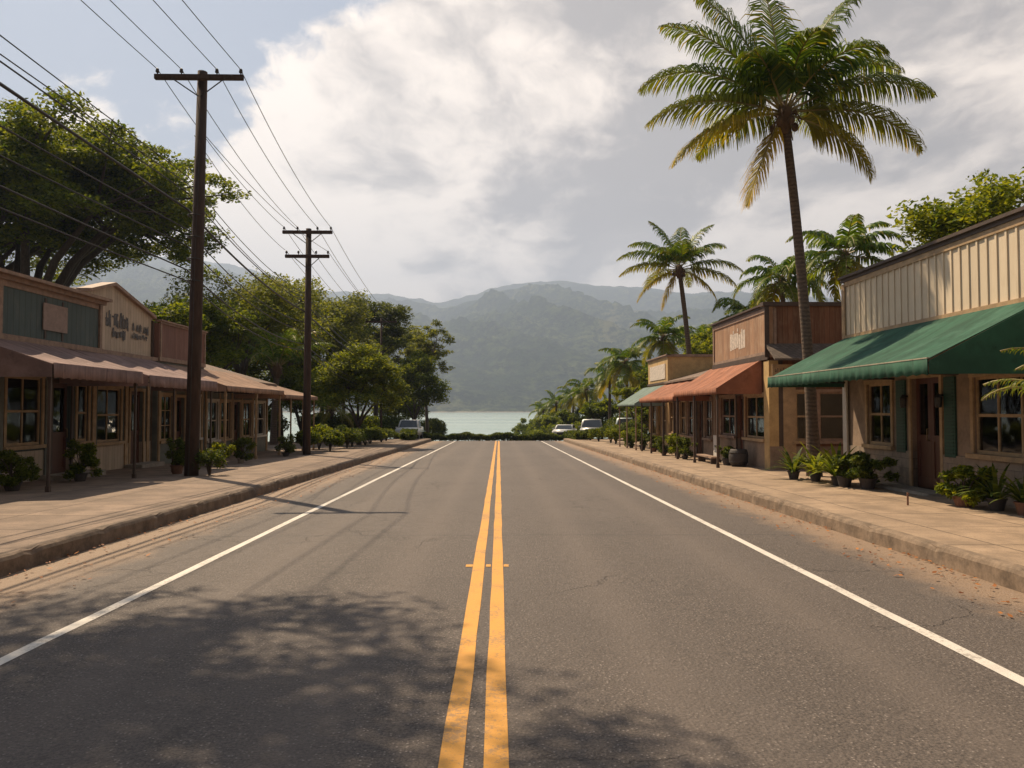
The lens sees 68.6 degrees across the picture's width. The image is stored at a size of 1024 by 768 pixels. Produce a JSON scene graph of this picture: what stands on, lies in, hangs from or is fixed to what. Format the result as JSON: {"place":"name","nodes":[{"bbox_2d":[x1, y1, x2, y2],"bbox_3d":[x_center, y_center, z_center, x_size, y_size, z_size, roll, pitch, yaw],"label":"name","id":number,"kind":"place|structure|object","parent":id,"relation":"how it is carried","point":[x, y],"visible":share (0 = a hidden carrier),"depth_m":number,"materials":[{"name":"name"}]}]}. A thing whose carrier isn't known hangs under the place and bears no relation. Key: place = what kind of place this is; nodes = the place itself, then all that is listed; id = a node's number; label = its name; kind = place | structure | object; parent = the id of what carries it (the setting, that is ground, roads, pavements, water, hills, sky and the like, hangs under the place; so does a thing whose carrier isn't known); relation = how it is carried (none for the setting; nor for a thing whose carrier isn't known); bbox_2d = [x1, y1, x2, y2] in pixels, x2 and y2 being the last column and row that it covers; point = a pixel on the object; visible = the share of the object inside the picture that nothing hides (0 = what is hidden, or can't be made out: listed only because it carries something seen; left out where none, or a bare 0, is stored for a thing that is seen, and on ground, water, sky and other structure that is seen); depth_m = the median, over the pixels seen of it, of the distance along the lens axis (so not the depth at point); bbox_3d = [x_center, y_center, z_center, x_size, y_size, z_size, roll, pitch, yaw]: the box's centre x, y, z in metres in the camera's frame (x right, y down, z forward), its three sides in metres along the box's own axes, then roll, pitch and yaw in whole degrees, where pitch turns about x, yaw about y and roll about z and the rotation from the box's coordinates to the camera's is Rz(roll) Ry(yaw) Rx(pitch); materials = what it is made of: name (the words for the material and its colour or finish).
{"place":"outdoors","nodes":[
{"label":"outdoors","id":0,"kind":"place"},
{"bbox_2d":[0,439,425,552],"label":"sidewalk","id":1,"kind":"structure","parent":0,"point":[33,512],"depth_m":15.99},
{"bbox_2d":[0,449,41,490],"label":"potted plant","id":2,"kind":"object","parent":1,"relation":"on","point":[11,481],"visible":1,"depth_m":15.91,"materials":[{"name":"green plant"}]},
{"bbox_2d":[62,438,103,481],"bbox_3d":[-10.550,1.860,18.480,0.934,1.063,0.886,1,-2,-33],"label":"potted plant","id":3,"kind":"object","parent":1,"relation":"on","point":[86,452],"visible":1,"depth_m":18.37,"materials":[{"name":"green plant"}]},
{"bbox_2d":[164,437,184,473],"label":"potted plant","id":4,"kind":"object","parent":1,"relation":"on","point":[177,463],"visible":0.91,"depth_m":20.89,"materials":[{"name":"green plant"}]},
{"bbox_2d":[154,68,243,475],"bbox_3d":[-8.527,-2.901,20.424,2.400,11.404,0.526,0,-2,-1],"label":"utility pole","id":5,"kind":"object","parent":1,"relation":"on","point":[193,395],"visible":0.98,"depth_m":20.36,"materials":[{"name":"wood"}]},
{"bbox_2d":[0,207,355,383],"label":"power line","id":6,"kind":"object","parent":5,"relation":"attached to","point":[147,266],"visible":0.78,"depth_m":17.51,"materials":[{"name":"rubber"}]},
{"bbox_2d":[191,446,227,474],"bbox_3d":[-8.263,2.118,20.441,1.036,0.849,0.753,0,-2,-8],"label":"shrub","id":7,"kind":"object","parent":1,"relation":"on","point":[204,457],"visible":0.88,"depth_m":20.33,"materials":[{"name":"green plant"}]},
{"bbox_2d":[230,436,256,462],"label":"potted plant","id":8,"kind":"object","parent":1,"relation":"on","point":[239,451],"visible":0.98,"depth_m":26.13,"materials":[{"name":"green plant"}]},
{"bbox_2d":[274,434,296,456],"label":"potted plant","id":9,"kind":"object","parent":1,"relation":"on","point":[287,447],"visible":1,"depth_m":30.85,"materials":[{"name":"green plant"}]},
{"bbox_2d":[282,226,332,454],"bbox_3d":[-8.863,-1.720,32.468,2.150,10.195,0.459,0,-2,-1],"label":"utility pole","id":10,"kind":"object","parent":1,"relation":"on","point":[308,255],"visible":0.94,"depth_m":32.41,"materials":[{"name":"wood"}]},
{"bbox_2d":[0,53,343,339],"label":"power line","id":11,"kind":"object","parent":10,"relation":"attached to","point":[148,157],"visible":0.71,"depth_m":17.43,"materials":[{"name":"metal"}]},
{"bbox_2d":[0,185,348,375],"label":"power line","id":12,"kind":"object","parent":10,"relation":"attached to","point":[27,198],"visible":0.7,"depth_m":17.31,"materials":[{"name":"metal"}]},
{"bbox_2d":[0,125,349,362],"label":"power line","id":13,"kind":"object","parent":10,"relation":"attached to","point":[1,126],"visible":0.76,"depth_m":17.40,"materials":[{"name":"rubber"}]},
{"bbox_2d":[0,155,349,366],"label":"power line","id":14,"kind":"object","parent":10,"relation":"attached to","point":[147,227],"visible":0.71,"depth_m":17.58,"materials":[{"name":"metal"}]},
{"bbox_2d":[0,82,353,352],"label":"power line","id":15,"kind":"object","parent":10,"relation":"attached to","point":[23,99],"visible":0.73,"depth_m":17.10,"materials":[{"name":"rubber"}]},
{"bbox_2d":[0,60,353,347],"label":"power line","id":16,"kind":"object","parent":10,"relation":"attached to","point":[24,78],"visible":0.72,"depth_m":17.38,"materials":[{"name":"metal"}]},
{"bbox_2d":[0,35,356,345],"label":"power line","id":17,"kind":"object","parent":10,"relation":"attached to","point":[149,148],"visible":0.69,"depth_m":17.43,"materials":[{"name":"metal"}]},
{"bbox_2d":[320,429,344,450],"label":"shrub","id":18,"kind":"object","parent":1,"relation":"on","point":[334,437],"visible":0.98,"depth_m":35.74,"materials":[{"name":"green plant"}]},
{"bbox_2d":[321,413,368,429],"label":"shrub","id":19,"kind":"object","parent":1,"relation":"on","point":[335,423],"visible":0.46,"depth_m":49.54,"materials":[{"name":"green plant"}]},
{"bbox_2d":[335,424,364,447],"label":"shrub","id":20,"kind":"object","parent":1,"relation":"on","point":[350,435],"visible":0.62,"depth_m":39.65,"materials":[{"name":"green plant"}]},
{"bbox_2d":[395,420,423,438],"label":"parked car","id":21,"kind":"object","parent":1,"relation":"on","point":[410,424],"visible":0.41,"depth_m":61.42,"materials":[{"name":"white paint"}]},
{"bbox_2d":[5,249,838,411],"bbox_3d":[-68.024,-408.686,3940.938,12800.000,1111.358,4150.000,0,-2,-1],"label":"hills","id":22,"kind":"structure","parent":0,"point":[522,347],"depth_m":2596.07,"materials":[{"name":"plant"}]},
{"bbox_2d":[268,412,643,440],"bbox_3d":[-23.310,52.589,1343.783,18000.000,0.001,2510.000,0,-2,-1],"label":"water","id":23,"kind":"structure","parent":0,"point":[487,423],"depth_m":428.85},
{"bbox_2d":[0,441,1023,767],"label":"road","id":24,"kind":"structure","parent":0,"point":[644,631],"depth_m":5.91,"materials":[{"name":"asphalt"}]},
{"bbox_2d":[0,441,454,664],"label":"edge line","id":25,"kind":"object","parent":24,"relation":"on","point":[31,646],"visible":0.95,"depth_m":7.46,"materials":[{"name":"white paint"}]},
{"bbox_2d":[438,441,496,767],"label":"line","id":26,"kind":"object","parent":24,"relation":"on","point":[453,745],"visible":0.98,"depth_m":5.19,"materials":[{"name":"yellow paint"}]},
{"bbox_2d":[483,441,508,767],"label":"line","id":27,"kind":"object","parent":24,"relation":"on","point":[496,753],"visible":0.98,"depth_m":5.14,"materials":[{"name":"yellow paint"}]},
{"bbox_2d":[541,441,1023,685],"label":"edge line","id":28,"kind":"object","parent":24,"relation":"on","point":[1005,672],"visible":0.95,"depth_m":6.85,"materials":[{"name":"white paint"}]},
{"bbox_2d":[576,448,1023,617],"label":"fallen leaves","id":29,"kind":"object","parent":24,"relation":"on","point":[995,585],"visible":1,"depth_m":9.58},
{"bbox_2d":[0,0,1023,302],"label":"sky","id":30,"kind":"structure","parent":0,"point":[450,149],"materials":[{"name":"white"}]},
{"bbox_2d":[566,438,1023,565],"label":"sidewalk","id":31,"kind":"structure","parent":0,"point":[981,527],"depth_m":13.16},
{"bbox_2d":[729,449,748,466],"bbox_3d":[7.329,2.384,24.263,0.620,0.560,0.620,0,-2,-1],"label":"barrel planter","id":32,"kind":"object","parent":31,"relation":"on","point":[738,457],"visible":1,"depth_m":24.03,"materials":[{"name":"metal"}]},
{"bbox_2d":[764,446,809,479],"bbox_3d":[7.123,1.998,19.084,1.444,0.830,1.164,1,-2,-21],"label":"potted plant","id":33,"kind":"object","parent":31,"relation":"on","point":[793,471],"visible":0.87,"depth_m":18.93,"materials":[{"name":"green plant"}]},
{"bbox_2d":[790,442,830,481],"bbox_3d":[7.414,1.889,18.410,1.431,0.986,1.599,0,-2,-1],"label":"potted plant","id":34,"kind":"object","parent":31,"relation":"on","point":[815,477],"visible":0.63,"depth_m":18.26,"materials":[{"name":"green plant"}]},
{"bbox_2d":[799,442,882,485],"bbox_3d":[7.448,1.835,17.126,1.678,0.974,1.837,2,-2,-37],"label":"potted plant","id":35,"kind":"object","parent":31,"relation":"on","point":[828,464],"visible":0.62,"depth_m":17.28,"materials":[{"name":"green plant"}]},
{"bbox_2d":[831,454,860,486],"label":"potted plant","id":36,"kind":"object","parent":31,"relation":"on","point":[837,460],"visible":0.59,"depth_m":16.71,"materials":[{"name":"green plant"}]},
{"bbox_2d":[838,451,900,489],"bbox_3d":[7.770,1.870,16.349,1.119,0.827,1.047,0,-2,-1],"label":"potted plant","id":37,"kind":"object","parent":31,"relation":"on","point":[865,475],"visible":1,"depth_m":16.12,"materials":[{"name":"green plant"}]},
{"bbox_2d":[934,464,997,507],"bbox_3d":[7.800,1.749,12.914,1.004,0.742,0.820,-1,-2,36],"label":"potted plant","id":38,"kind":"object","parent":31,"relation":"on","point":[948,490],"visible":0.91,"depth_m":12.87,"materials":[{"name":"green plant"}]},
{"bbox_2d":[951,463,1021,510],"bbox_3d":[8.005,1.689,12.448,1.486,0.816,1.297,0,-2,-1],"label":"potted plant","id":39,"kind":"object","parent":31,"relation":"on","point":[993,485],"visible":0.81,"depth_m":12.34,"materials":[{"name":"green plant"}]},
{"bbox_2d":[981,347,1023,400],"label":"areca palm","id":40,"kind":"object","parent":31,"relation":"on","point":[1014,386],"visible":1,"depth_m":8.96,"materials":[{"name":"green plant"}]},
{"bbox_2d":[981,474,1023,515],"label":"potted plant","id":41,"kind":"object","parent":31,"relation":"on","point":[1018,496],"visible":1,"depth_m":11.81,"materials":[{"name":"green plant"}]},
{"bbox_3d":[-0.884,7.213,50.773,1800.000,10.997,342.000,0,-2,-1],"label":"ground","id":42,"kind":"structure","parent":0,"visible":0},
{"bbox_2d":[0,267,142,491],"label":"shop building","id":43,"kind":"structure","parent":42,"relation":"on","point":[47,413],"depth_m":18.69,"materials":[{"name":"teal wood"}]},
{"bbox_2d":[3,377,46,450],"bbox_3d":[-11.807,0.655,18.161,0.200,1.849,1.630,0,-2,-1],"label":"window","id":44,"kind":"structure","parent":43,"relation":"in","point":[21,423],"depth_m":18.20,"materials":[{"name":"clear glass"}]},
{"bbox_2d":[52,383,67,473],"bbox_3d":[-11.935,1.208,19.691,0.117,2.450,0.850,0,-2,-1],"label":"door","id":45,"kind":"structure","parent":43,"relation":"in","point":[60,390],"depth_m":19.85,"materials":[{"name":"red wood"}]},
{"bbox_2d":[74,386,93,444],"bbox_3d":[-11.880,0.793,20.707,0.258,1.749,0.830,0,-2,-1],"label":"window","id":46,"kind":"structure","parent":43,"relation":"in","point":[80,391],"depth_m":20.83,"materials":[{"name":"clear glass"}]},
{"bbox_2d":[0,135,169,286],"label":"monkeypod tree","id":47,"kind":"object","parent":42,"relation":"on","point":[12,229],"visible":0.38,"depth_m":54.45,"materials":[{"name":"green plant"}]},
{"bbox_2d":[0,85,252,286],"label":"monkeypod tree","id":48,"kind":"object","parent":42,"relation":"on","point":[73,150],"visible":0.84,"depth_m":48.35,"materials":[{"name":"green plant"}]},
{"bbox_2d":[67,282,217,471],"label":"shop building","id":49,"kind":"structure","parent":42,"relation":"on","point":[128,331],"depth_m":23.14,"materials":[{"name":"beige paint"}]},
{"bbox_2d":[97,386,125,445],"bbox_3d":[-12.110,0.924,22.465,0.258,1.789,1.700,0,-2,-1],"label":"window","id":50,"kind":"structure","parent":49,"relation":"in","point":[108,398],"depth_m":22.65,"materials":[{"name":"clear glass"}]},
{"bbox_2d":[130,391,139,463],"bbox_3d":[-12.213,1.449,24.181,0.117,2.420,0.850,0,-2,-1],"label":"door","id":51,"kind":"structure","parent":49,"relation":"in","point":[132,393],"depth_m":24.45,"materials":[{"name":"red wood"}]},
{"bbox_2d":[143,293,221,347],"bbox_3d":[-19.334,-0.399,39.861,7.339,8.951,7.277,0,-2,-1],"label":"broadleaf tree","id":52,"kind":"object","parent":42,"relation":"on","point":[177,313],"visible":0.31,"depth_m":38.75,"materials":[{"name":"green plant"}]},
{"bbox_2d":[0,439,430,576],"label":"curb","id":53,"kind":"structure","parent":42,"relation":"on","point":[12,561],"depth_m":11.54,"materials":[{"name":"concrete"}]},
{"bbox_2d":[150,319,283,463],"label":"shop building","id":54,"kind":"structure","parent":42,"relation":"on","point":[170,344],"depth_m":26.54,"materials":[{"name":"brown paint"}]},
{"bbox_2d":[160,392,172,443],"bbox_3d":[-11.970,1.169,25.922,0.258,1.739,1.180,0,-2,-1],"label":"window","id":55,"kind":"structure","parent":54,"relation":"in","point":[165,427],"depth_m":26.00,"materials":[{"name":"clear glass"}]},
{"bbox_2d":[203,299,269,369],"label":"broadleaf tree","id":56,"kind":"object","parent":42,"relation":"on","point":[231,329],"visible":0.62,"depth_m":42.06,"materials":[{"name":"green plant"}]},
{"bbox_2d":[163,266,336,374],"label":"broadleaf tree","id":57,"kind":"object","parent":42,"relation":"on","point":[270,298],"visible":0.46,"depth_m":49.38,"materials":[{"name":"green plant"}]},
{"bbox_2d":[203,364,317,454],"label":"shop building","id":58,"kind":"structure","parent":42,"relation":"on","point":[240,420],"depth_m":33.26,"materials":[{"name":"brown paint"}]},
{"bbox_2d":[207,399,220,442],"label":"window","id":59,"kind":"structure","parent":58,"relation":"in","point":[215,435],"depth_m":30.39,"materials":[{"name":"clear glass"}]},
{"bbox_2d":[221,399,232,440],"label":"window","id":60,"kind":"structure","parent":58,"relation":"in","point":[222,400],"depth_m":31.84,"materials":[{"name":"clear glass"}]},
{"bbox_2d":[243,400,253,437],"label":"window","id":61,"kind":"structure","parent":58,"relation":"in","point":[246,403],"depth_m":34.36,"materials":[{"name":"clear glass"}]},
{"bbox_2d":[254,400,266,437],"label":"window","id":62,"kind":"structure","parent":58,"relation":"in","point":[261,405],"depth_m":36.37,"materials":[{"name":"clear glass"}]},
{"bbox_2d":[206,326,337,410],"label":"broadleaf tree","id":63,"kind":"object","parent":42,"relation":"on","point":[254,370],"visible":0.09,"depth_m":59.58,"materials":[{"name":"green plant"}]},
{"bbox_2d":[208,328,338,444],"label":"broadleaf tree","id":64,"kind":"object","parent":42,"relation":"on","point":[276,362],"visible":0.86,"depth_m":45.50,"materials":[{"name":"green plant"}]},
{"bbox_2d":[230,274,334,442],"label":"broadleaf tree","id":65,"kind":"object","parent":42,"relation":"on","point":[289,362],"visible":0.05,"depth_m":57.15,"materials":[{"name":"green plant"}]},
{"bbox_2d":[269,365,335,434],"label":"broadleaf tree","id":66,"kind":"object","parent":42,"relation":"on","point":[294,378],"visible":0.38,"depth_m":52.92,"materials":[{"name":"green plant"}]},
{"bbox_2d":[296,395,361,427],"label":"broadleaf tree","id":67,"kind":"object","parent":42,"relation":"on","point":[329,412],"visible":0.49,"depth_m":49.22,"materials":[{"name":"green plant"}]},
{"bbox_2d":[311,288,379,412],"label":"broadleaf tree","id":68,"kind":"object","parent":42,"relation":"on","point":[342,321],"visible":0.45,"depth_m":65.61,"materials":[{"name":"green plant"}]},
{"bbox_2d":[311,340,413,444],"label":"broadleaf tree","id":69,"kind":"object","parent":42,"relation":"on","point":[366,369],"visible":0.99,"depth_m":44.75,"materials":[{"name":"green plant"}]},
{"bbox_2d":[336,295,413,416],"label":"broadleaf tree","id":70,"kind":"object","parent":42,"relation":"on","point":[392,330],"visible":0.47,"depth_m":72.75,"materials":[{"name":"green plant"}]},
{"bbox_2d":[366,309,427,438],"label":"broadleaf tree","id":71,"kind":"object","parent":42,"relation":"on","point":[393,348],"visible":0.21,"depth_m":86.67,"materials":[{"name":"green plant"}]},
{"bbox_2d":[366,378,429,418],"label":"broadleaf tree","id":72,"kind":"object","parent":42,"relation":"on","point":[405,411],"visible":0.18,"depth_m":80.03,"materials":[{"name":"green plant"}]},
{"bbox_2d":[390,350,452,419],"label":"broadleaf tree","id":73,"kind":"object","parent":42,"relation":"on","point":[415,379],"visible":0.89,"depth_m":68.88,"materials":[{"name":"green plant"}]},
{"bbox_2d":[397,319,455,431],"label":"broadleaf tree","id":74,"kind":"object","parent":42,"relation":"on","point":[429,349],"visible":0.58,"depth_m":75.78,"materials":[{"name":"green plant"}]},
{"bbox_2d":[419,417,447,440],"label":"shrub","id":75,"kind":"object","parent":42,"relation":"on","point":[435,425],"visible":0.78,"depth_m":78.91,"materials":[{"name":"green plant"}]},
{"bbox_2d":[419,431,563,440],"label":"hedge","id":76,"kind":"object","parent":42,"relation":"on","point":[508,436],"visible":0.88,"depth_m":63.95,"materials":[{"name":"green plant"}]},
{"bbox_2d":[539,390,576,440],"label":"palm tree","id":77,"kind":"object","parent":42,"relation":"on","point":[555,406],"visible":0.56,"depth_m":107.79,"materials":[{"name":"green plant"}]},
{"bbox_2d":[551,406,589,428],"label":"broadleaf tree","id":78,"kind":"object","parent":42,"relation":"on","point":[572,417],"visible":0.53,"depth_m":89.12,"materials":[{"name":"green plant"}]},
{"bbox_2d":[563,376,606,418],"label":"palm tree","id":79,"kind":"object","parent":42,"relation":"on","point":[580,397],"visible":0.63,"depth_m":79.91,"materials":[{"name":"green plant"}]},
{"bbox_2d":[579,398,625,425],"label":"broadleaf tree","id":80,"kind":"object","parent":42,"relation":"on","point":[590,409],"visible":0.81,"depth_m":75.54,"materials":[{"name":"green plant"}]},
{"bbox_2d":[583,360,624,437],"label":"palm tree","id":81,"kind":"object","parent":42,"relation":"on","point":[602,384],"visible":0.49,"depth_m":70.00,"materials":[{"name":"green plant"}]},
{"bbox_2d":[593,345,653,417],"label":"palm tree","id":82,"kind":"object","parent":42,"relation":"on","point":[619,366],"visible":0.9,"depth_m":61.78,"materials":[{"name":"green plant"}]},
{"bbox_2d":[609,369,648,420],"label":"broadleaf tree","id":83,"kind":"object","parent":42,"relation":"on","point":[626,392],"visible":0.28,"depth_m":54.73,"materials":[{"name":"green plant"}]},
{"bbox_2d":[629,315,699,366],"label":"palm tree","id":84,"kind":"object","parent":42,"relation":"on","point":[663,345],"visible":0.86,"depth_m":55.87,"materials":[{"name":"green plant"}]},
{"bbox_2d":[617,354,712,449],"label":"shop building","id":85,"kind":"structure","parent":42,"relation":"on","point":[662,369],"depth_m":37.31,"materials":[{"name":"white paint"}]},
{"bbox_2d":[639,370,714,455],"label":"shop building","id":86,"kind":"structure","parent":42,"relation":"on","point":[704,420],"depth_m":32.03,"materials":[{"name":"orange paint"}]},
{"bbox_2d":[702,397,712,440],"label":"window","id":87,"kind":"structure","parent":86,"relation":"in","point":[709,404],"depth_m":29.57,"materials":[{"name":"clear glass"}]},
{"bbox_2d":[616,221,743,353],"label":"palm tree","id":88,"kind":"object","parent":42,"relation":"on","point":[678,252],"visible":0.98,"depth_m":47.26,"materials":[{"name":"green plant"}]},
{"bbox_2d":[677,328,712,353],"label":"broadleaf tree","id":89,"kind":"object","parent":42,"relation":"on","point":[702,342],"visible":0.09,"depth_m":51.42,"materials":[{"name":"green plant"}]},
{"bbox_2d":[710,297,771,332],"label":"palm tree","id":90,"kind":"object","parent":42,"relation":"on","point":[738,306],"visible":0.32,"depth_m":44.30,"materials":[{"name":"green plant"}]},
{"bbox_2d":[674,302,842,469],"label":"shop building","id":91,"kind":"structure","parent":42,"relation":"on","point":[755,347],"depth_m":23.43,"materials":[{"name":"beige paint"}]},
{"bbox_2d":[719,394,735,438],"bbox_3d":[7.773,1.156,26.990,0.200,1.539,1.930,0,-2,-1],"label":"window","id":92,"kind":"structure","parent":91,"relation":"in","point":[727,422],"depth_m":27.17,"materials":[{"name":"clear glass"}]},
{"bbox_2d":[741,392,764,441],"bbox_3d":[7.851,1.058,24.168,0.258,1.539,2.080,0,-2,-1],"label":"window","id":93,"kind":"structure","parent":91,"relation":"in","point":[755,402],"depth_m":24.32,"materials":[{"name":"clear glass"}]},
{"bbox_2d":[816,389,842,443],"bbox_3d":[9.717,0.984,22.741,1.040,1.648,0.200,0,-2,-1],"label":"window","id":94,"kind":"structure","parent":91,"relation":"in","point":[819,391],"depth_m":22.74,"materials":[{"name":"brown wood"}]},
{"bbox_2d":[731,249,827,307],"bbox_3d":[13.771,-1.489,38.113,5.006,10.750,4.865,2,-3,-40],"label":"palm tree","id":95,"kind":"object","parent":42,"relation":"on","point":[782,288],"visible":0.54,"depth_m":38.13,"materials":[{"name":"green plant"}]},
{"bbox_2d":[637,0,937,475],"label":"palm tree","id":96,"kind":"object","parent":42,"relation":"on","point":[775,74],"visible":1,"depth_m":20.11,"materials":[{"name":"green plant"}]},
{"bbox_2d":[563,438,1023,592],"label":"curb","id":97,"kind":"structure","parent":42,"relation":"on","point":[1006,574],"depth_m":10.48,"materials":[{"name":"concrete"}]},
{"bbox_2d":[785,213,906,301],"bbox_3d":[15.507,-1.866,34.545,5.236,11.148,5.606,-1,-2,22],"label":"palm tree","id":98,"kind":"object","parent":42,"relation":"on","point":[845,262],"visible":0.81,"depth_m":34.07,"materials":[{"name":"green plant"}]},
{"bbox_2d":[767,206,1023,505],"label":"shop building","id":99,"kind":"structure","parent":42,"relation":"on","point":[912,361],"depth_m":14.94,"materials":[{"name":"beige"}]},
{"bbox_2d":[861,380,895,449],"bbox_3d":[8.713,0.711,17.740,0.258,1.629,1.380,0,-2,-1],"label":"window","id":100,"kind":"structure","parent":99,"relation":"in","point":[881,400],"depth_m":17.79,"materials":[{"name":"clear glass"}]},
{"bbox_2d":[916,377,944,488],"bbox_3d":[8.819,1.033,15.794,0.117,2.330,1.070,0,-2,-1],"label":"door","id":101,"kind":"structure","parent":99,"relation":"in","point":[928,436],"depth_m":15.92,"materials":[{"name":"red wood"}]},
{"bbox_2d":[965,374,1023,463],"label":"window","id":102,"kind":"structure","parent":99,"relation":"in","point":[999,419],"depth_m":13.60,"materials":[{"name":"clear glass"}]},
{"bbox_2d":[886,167,1023,252],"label":"broadleaf tree","id":103,"kind":"object","parent":42,"relation":"on","point":[991,199],"visible":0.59,"depth_m":27.07,"materials":[{"name":"green plant"}]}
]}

